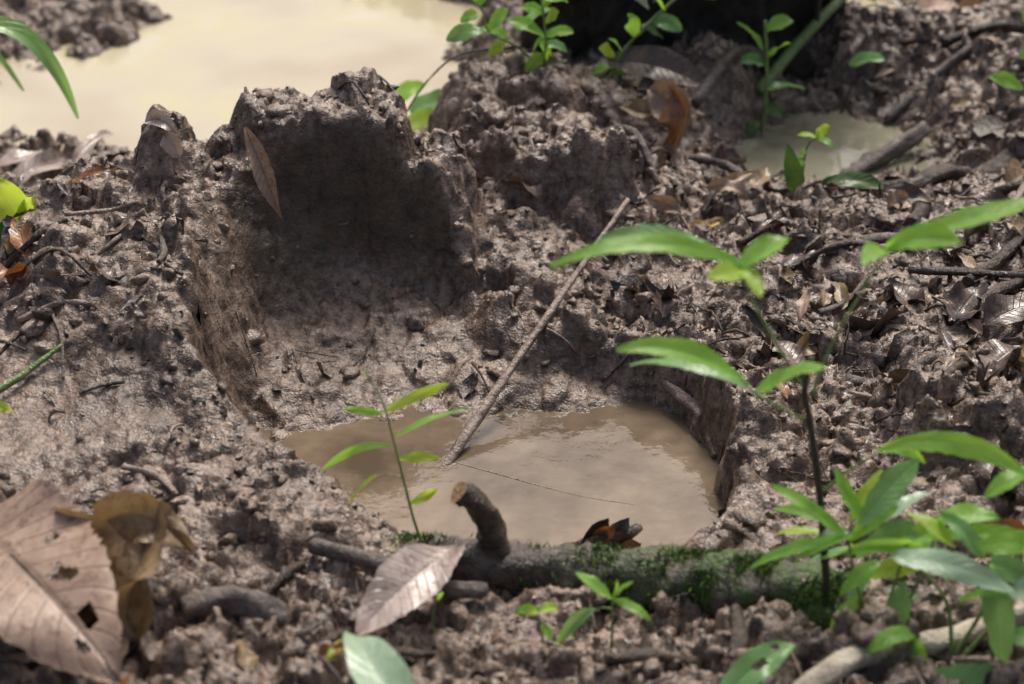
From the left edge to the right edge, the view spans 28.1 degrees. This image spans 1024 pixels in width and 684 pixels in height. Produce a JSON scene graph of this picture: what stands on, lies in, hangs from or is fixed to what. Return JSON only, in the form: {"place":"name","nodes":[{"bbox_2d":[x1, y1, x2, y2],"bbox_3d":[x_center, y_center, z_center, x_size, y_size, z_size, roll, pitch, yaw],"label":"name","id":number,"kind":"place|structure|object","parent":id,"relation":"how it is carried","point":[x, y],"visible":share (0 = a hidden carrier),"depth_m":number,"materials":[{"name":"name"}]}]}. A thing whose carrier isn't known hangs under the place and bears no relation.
{"place":"outdoors","nodes":[
{"label":"outdoors","id":0,"kind":"place"},
{"bbox_2d":[0,0,1023,683],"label":"muddy ground","id":1,"kind":"structure","parent":0,"point":[330,174],"depth_m":2.02,"materials":[{"name":"brown soil"}]},
{"bbox_2d":[0,178,33,411],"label":"ground herb","id":2,"kind":"object","parent":1,"relation":"on","point":[14,199],"visible":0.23,"depth_m":2.03,"materials":[{"name":"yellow plant"}]},
{"bbox_2d":[0,344,61,392],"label":"green stick","id":3,"kind":"object","parent":1,"relation":"on","point":[14,380],"visible":1,"depth_m":1.83,"materials":[{"name":"green plant"}]},
{"bbox_2d":[0,15,78,118],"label":"grass blade","id":4,"kind":"object","parent":1,"relation":"on","point":[33,42],"depth_m":2.34,"materials":[{"name":"green plant"}]},
{"bbox_2d":[0,478,121,683],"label":"dry leaf","id":5,"kind":"object","parent":1,"relation":"on","point":[41,622],"visible":1,"depth_m":1.52,"materials":[{"name":"brown plant"}]},
{"bbox_2d":[55,489,194,658],"bbox_3d":[-0.303,0.178,1.571,0.111,0.098,0.137,0,28,0],"label":"curled dry leaf","id":6,"kind":"object","parent":1,"relation":"on","point":[135,531],"visible":0.7,"depth_m":1.58,"materials":[{"name":"brown plant"}]},
{"bbox_2d":[143,109,281,217],"bbox_3d":[-0.299,-0.181,2.050,0.136,0.110,0.037,0,28,0],"label":"hanging dry leaf","id":7,"kind":"object","parent":1,"relation":"on","point":[258,157],"visible":1,"depth_m":2.05,"materials":[{"name":"plant"}]},
{"bbox_2d":[180,585,288,626],"bbox_3d":[-0.215,0.206,1.585,0.083,0.043,0.026,-1,28,-2],"label":"charred stick","id":8,"kind":"object","parent":1,"relation":"on","point":[234,601],"visible":0.97,"depth_m":1.57,"materials":[{"name":"grey wood"}]},
{"bbox_2d":[0,0,484,151],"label":"puddle water","id":9,"kind":"structure","parent":1,"relation":"on","point":[200,65],"depth_m":2.84,"materials":[{"name":"beige liquid"}]},
{"bbox_2d":[327,630,414,683],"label":"pale green leaf","id":10,"kind":"object","parent":1,"relation":"on","point":[373,660],"visible":1,"depth_m":1.47,"materials":[{"name":"green plant"}]},
{"bbox_2d":[320,369,469,543],"bbox_3d":[-0.094,0.100,1.649,0.121,0.188,0.036,0,28,0],"label":"bamboo seedling","id":11,"kind":"object","parent":1,"relation":"on","point":[417,395],"visible":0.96,"depth_m":1.64,"materials":[{"name":"green plant"}]},
{"bbox_2d":[355,543,464,634],"bbox_3d":[-0.078,0.186,1.593,0.043,0.033,0.128,19,33,31],"label":"bleached leaf","id":12,"kind":"object","parent":1,"relation":"on","point":[405,580],"visible":1,"depth_m":1.59,"materials":[{"name":"grey plant"}]},
{"bbox_2d":[395,80,441,131],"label":"water herb","id":13,"kind":"object","parent":1,"relation":"on","point":[422,108],"visible":0.46,"depth_m":2.59,"materials":[{"name":"green plant"}]},
{"bbox_2d":[432,592,442,633],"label":"seedling","id":14,"kind":"object","parent":1,"relation":"on","point":[439,596],"visible":1,"depth_m":1.59,"materials":[{"name":"green plant"}]},
{"bbox_2d":[407,0,572,111],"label":"shrub seedling","id":15,"kind":"object","parent":1,"relation":"on","point":[465,32],"visible":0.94,"depth_m":2.39,"materials":[{"name":"green plant"}]},
{"bbox_2d":[260,396,725,547],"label":"puddle water","id":16,"kind":"structure","parent":1,"relation":"on","point":[657,467],"depth_m":1.90,"materials":[{"name":"brown liquid"}]},
{"bbox_2d":[440,198,633,504],"bbox_3d":[0.024,0.003,2.006,0.200,0.136,0.408,0,28,0],"label":"stick","id":17,"kind":"object","parent":16,"relation":"on","point":[469,430],"visible":0.95,"depth_m":1.99,"materials":[{"name":"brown wood"}]},
{"bbox_2d":[0,0,1023,683],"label":"mud clods","id":18,"kind":"object","parent":1,"relation":"on","point":[662,604],"visible":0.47,"depth_m":1.91,"materials":[{"name":"brown soil"}]},
{"bbox_2d":[0,0,1023,683],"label":"leaf litter","id":19,"kind":"object","parent":1,"relation":"on","point":[900,340],"visible":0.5,"depth_m":2.05,"materials":[{"name":"brown plant"}]},
{"bbox_2d":[0,0,1023,683],"bbox_3d":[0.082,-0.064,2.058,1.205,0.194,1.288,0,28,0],"label":"fallen twigs","id":20,"kind":"object","parent":1,"relation":"on","point":[738,627],"visible":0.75,"depth_m":2.02,"materials":[{"name":"brown wood"}]},
{"bbox_2d":[517,602,557,644],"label":"seedling","id":21,"kind":"object","parent":1,"relation":"on","point":[532,609],"visible":1,"depth_m":1.56,"materials":[{"name":"green plant"}]},
{"bbox_2d":[556,571,650,647],"bbox_3d":[0.072,0.210,1.590,0.075,0.066,0.019,5,28,9],"label":"seedling","id":22,"kind":"object","parent":1,"relation":"on","point":[575,621],"visible":0.99,"depth_m":1.58,"materials":[{"name":"green plant"}]},
{"bbox_2d":[308,482,924,631],"bbox_3d":[0.100,0.181,1.648,0.534,0.128,0.099,2,28,4],"label":"mossy log","id":23,"kind":"object","parent":1,"relation":"on","point":[489,558],"visible":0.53,"depth_m":1.65,"materials":[{"name":"green wood"}]},
{"bbox_2d":[570,518,642,549],"bbox_3d":[0.077,0.172,1.760,0.071,0.047,0.024,0,28,0],"label":"broken bark","id":24,"kind":"object","parent":23,"relation":"on","point":[621,532],"visible":0.38,"depth_m":1.75,"materials":[{"name":"brown wood"}]},
{"bbox_2d":[373,529,850,632],"bbox_3d":[0.088,0.195,1.675,0.409,0.086,0.075,6,29,11],"label":"moss","id":25,"kind":"object","parent":23,"relation":"on","point":[696,552],"visible":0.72,"depth_m":1.65,"materials":[{"name":"green plant"}]},
{"bbox_2d":[593,0,682,78],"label":"shrub seedling","id":26,"kind":"object","parent":1,"relation":"on","point":[666,21],"visible":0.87,"depth_m":2.44,"materials":[{"name":"green plant"}]},
{"bbox_2d":[608,45,701,85],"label":"wet brown leaf","id":27,"kind":"object","parent":1,"relation":"on","point":[656,62],"visible":0.98,"depth_m":2.44,"materials":[{"name":"plant"}]},
{"bbox_2d":[647,80,690,153],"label":"rust dead leaf","id":28,"kind":"object","parent":1,"relation":"on","point":[669,105],"visible":0.94,"depth_m":2.38,"materials":[{"name":"brown plant"}]},
{"bbox_2d":[520,0,846,81],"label":"rotten stump","id":29,"kind":"object","parent":1,"relation":"on","point":[594,25],"visible":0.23,"depth_m":2.59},
{"bbox_2d":[663,380,717,458],"bbox_3d":[0.177,0.074,1.963,0.020,0.034,0.114,-11,30,-19],"label":"exposed root","id":30,"kind":"object","parent":1,"relation":"attached to","point":[687,401],"visible":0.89,"depth_m":1.97,"materials":[{"name":"wood"}]},
{"bbox_2d":[560,0,876,9],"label":"undergrowth","id":31,"kind":"object","parent":1,"relation":"on","point":[644,3],"visible":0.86,"depth_m":2.50,"materials":[{"name":"green plant"}]},
{"bbox_2d":[719,640,795,683],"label":"eaten leaf","id":32,"kind":"object","parent":1,"relation":"on","point":[740,671],"visible":1,"depth_m":1.53,"materials":[{"name":"green plant"}]},
{"bbox_2d":[548,197,1023,598],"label":"sapling","id":33,"kind":"object","parent":1,"relation":"on","point":[689,354],"visible":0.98,"depth_m":1.48,"materials":[{"name":"green plant"}]},
{"bbox_2d":[755,0,845,96],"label":"green branch","id":34,"kind":"object","parent":1,"relation":"on","point":[796,45],"visible":0.93,"depth_m":2.60,"materials":[{"name":"green plant"}]},
{"bbox_2d":[737,14,884,136],"bbox_3d":[0.364,-0.320,2.517,0.181,0.169,0.035,1,28,2],"label":"shrub seedling","id":35,"kind":"object","parent":1,"relation":"on","point":[774,23],"visible":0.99,"depth_m":2.51,"materials":[{"name":"green plant"}]},
{"bbox_2d":[798,124,833,171],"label":"seedling","id":36,"kind":"object","parent":1,"relation":"on","point":[822,130],"visible":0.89,"depth_m":2.33,"materials":[{"name":"green plant"}]},
{"bbox_2d":[784,144,883,190],"bbox_3d":[0.363,-0.189,2.303,0.115,0.060,0.020,3,28,5],"label":"dark green leaf","id":37,"kind":"object","parent":1,"relation":"on","point":[794,175],"visible":0.85,"depth_m":2.31,"materials":[{"name":"green plant"}]},
{"bbox_2d":[734,109,947,192],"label":"puddle water","id":38,"kind":"structure","parent":1,"relation":"on","point":[853,139],"depth_m":2.52,"materials":[{"name":"beige liquid"}]},
{"bbox_2d":[847,0,906,8],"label":"puddle water","id":39,"kind":"structure","parent":1,"relation":"on","point":[879,2],"depth_m":3.00,"materials":[{"name":"beige liquid"}]},
{"bbox_2d":[838,121,931,173],"bbox_3d":[0.446,-0.227,2.462,0.158,0.042,0.026,-22,35,-36],"label":"rotten log","id":40,"kind":"object","parent":1,"relation":"on","point":[901,144],"visible":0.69,"depth_m":2.46,"materials":[{"name":"grey wood"}]},
{"bbox_2d":[749,459,1023,628],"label":"herb clump","id":41,"kind":"object","parent":1,"relation":"on","point":[873,503],"visible":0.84,"depth_m":1.56,"materials":[{"name":"green plant"}]},
{"bbox_2d":[845,351,937,386],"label":"dry leaf","id":42,"kind":"object","parent":1,"relation":"on","point":[928,359],"visible":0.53,"depth_m":1.92,"materials":[{"name":"plant"}]},
{"bbox_2d":[794,603,1023,683],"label":"pale branch","id":43,"kind":"object","parent":1,"relation":"on","point":[834,667],"visible":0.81,"depth_m":1.54,"materials":[{"name":"brown wood"}]},
{"bbox_2d":[840,147,1020,191],"bbox_3d":[0.516,-0.208,2.368,0.355,0.070,0.083,-12,30,-22],"label":"dark root","id":44,"kind":"object","parent":1,"relation":"on","point":[936,174],"visible":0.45,"depth_m":2.33,"materials":[{"name":"brown wood"}]},
{"bbox_2d":[865,466,1023,683],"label":"broadleaf herb","id":45,"kind":"object","parent":1,"relation":"on","point":[996,593],"visible":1,"depth_m":1.52,"materials":[{"name":"green plant"}]},
{"bbox_2d":[989,9,1023,90],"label":"ground herb","id":46,"kind":"object","parent":1,"relation":"on","point":[1005,79],"visible":1,"depth_m":2.40,"materials":[{"name":"green plant"}]}
]}

